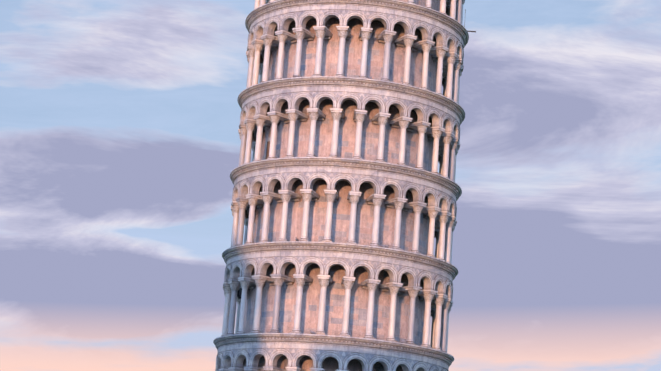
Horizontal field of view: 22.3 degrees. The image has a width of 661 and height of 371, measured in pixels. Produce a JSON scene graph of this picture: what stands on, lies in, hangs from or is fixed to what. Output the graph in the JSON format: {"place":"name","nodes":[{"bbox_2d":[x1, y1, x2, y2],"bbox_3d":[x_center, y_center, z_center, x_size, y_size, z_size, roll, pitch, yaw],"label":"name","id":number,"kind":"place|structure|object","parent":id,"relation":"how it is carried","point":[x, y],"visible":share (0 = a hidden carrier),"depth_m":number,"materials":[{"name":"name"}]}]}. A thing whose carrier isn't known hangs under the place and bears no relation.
{"place":"outdoors","nodes":[
{"label":"outdoors","id":0,"kind":"place"},
{"bbox_2d":[0,0,660,370],"label":"sky","id":1,"kind":"structure","parent":0,"point":[120,142],"materials":[{"name":"blue"}]},
{"bbox_2d":[243,0,439,370],"bbox_3d":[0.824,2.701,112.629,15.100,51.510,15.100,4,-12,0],"label":"tower wall","id":2,"kind":"structure","parent":0,"point":[334,306],"depth_m":108.01,"materials":[{"name":"beige stone"}]},
{"bbox_2d":[266,141,269,158],"bbox_3d":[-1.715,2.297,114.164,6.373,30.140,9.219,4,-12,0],"label":"tower doors","id":3,"kind":"structure","parent":2,"relation":"in","point":[268,148],"depth_m":111.00,"materials":[{"name":"wood"}]},
{"bbox_2d":[237,6,475,317],"bbox_3d":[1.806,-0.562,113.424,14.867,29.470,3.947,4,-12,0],"label":"tower metal fittings","id":4,"kind":"object","parent":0,"point":[239,293],"visible":0.31,"depth_m":113.05,"materials":[{"name":"grey metal"}]},
{"bbox_3d":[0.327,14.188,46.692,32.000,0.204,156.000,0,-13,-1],"label":"paving","id":5,"kind":"structure","parent":0,"visible":0},
{"bbox_2d":[213,0,468,370],"bbox_3d":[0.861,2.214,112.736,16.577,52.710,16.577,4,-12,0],"label":"marble tower arcades","id":6,"kind":"object","parent":5,"relation":"on","point":[313,252],"visible":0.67,"depth_m":107.25,"materials":[{"name":"white stone"}]},
{"bbox_2d":[216,0,463,370],"bbox_3d":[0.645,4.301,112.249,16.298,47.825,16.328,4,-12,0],"label":"tower columns","id":7,"kind":"structure","parent":6,"relation":"attached to","point":[440,320],"depth_m":107.82,"materials":[{"name":"white stone"}]},
{"bbox_2d":[223,10,458,368],"bbox_3d":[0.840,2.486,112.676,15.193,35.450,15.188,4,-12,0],"label":"grey tower inlays","id":8,"kind":"object","parent":6,"relation":"attached to","point":[356,179],"visible":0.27,"depth_m":106.71,"materials":[{"name":"grey stone"}]},
{"bbox_2d":[223,0,464,370],"bbox_3d":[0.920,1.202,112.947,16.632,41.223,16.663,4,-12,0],"label":"tower capitals","id":9,"kind":"object","parent":6,"relation":"attached to","point":[353,198],"visible":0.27,"depth_m":108.26,"materials":[{"name":"stone"}]},
{"bbox_2d":[253,17,446,279],"bbox_3d":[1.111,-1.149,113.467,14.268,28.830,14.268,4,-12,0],"label":"tower gallery vaults","id":10,"kind":"object","parent":6,"relation":"attached to","point":[417,30],"visible":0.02,"depth_m":110.34,"materials":[{"name":"stone"}]},
{"bbox_2d":[275,74,440,342],"bbox_3d":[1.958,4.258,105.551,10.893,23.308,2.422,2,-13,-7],"label":"pigeons","id":11,"kind":"object","parent":6,"relation":"on","point":[385,246],"visible":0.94,"depth_m":104.97,"materials":[{"name":"grey"}]}
]}

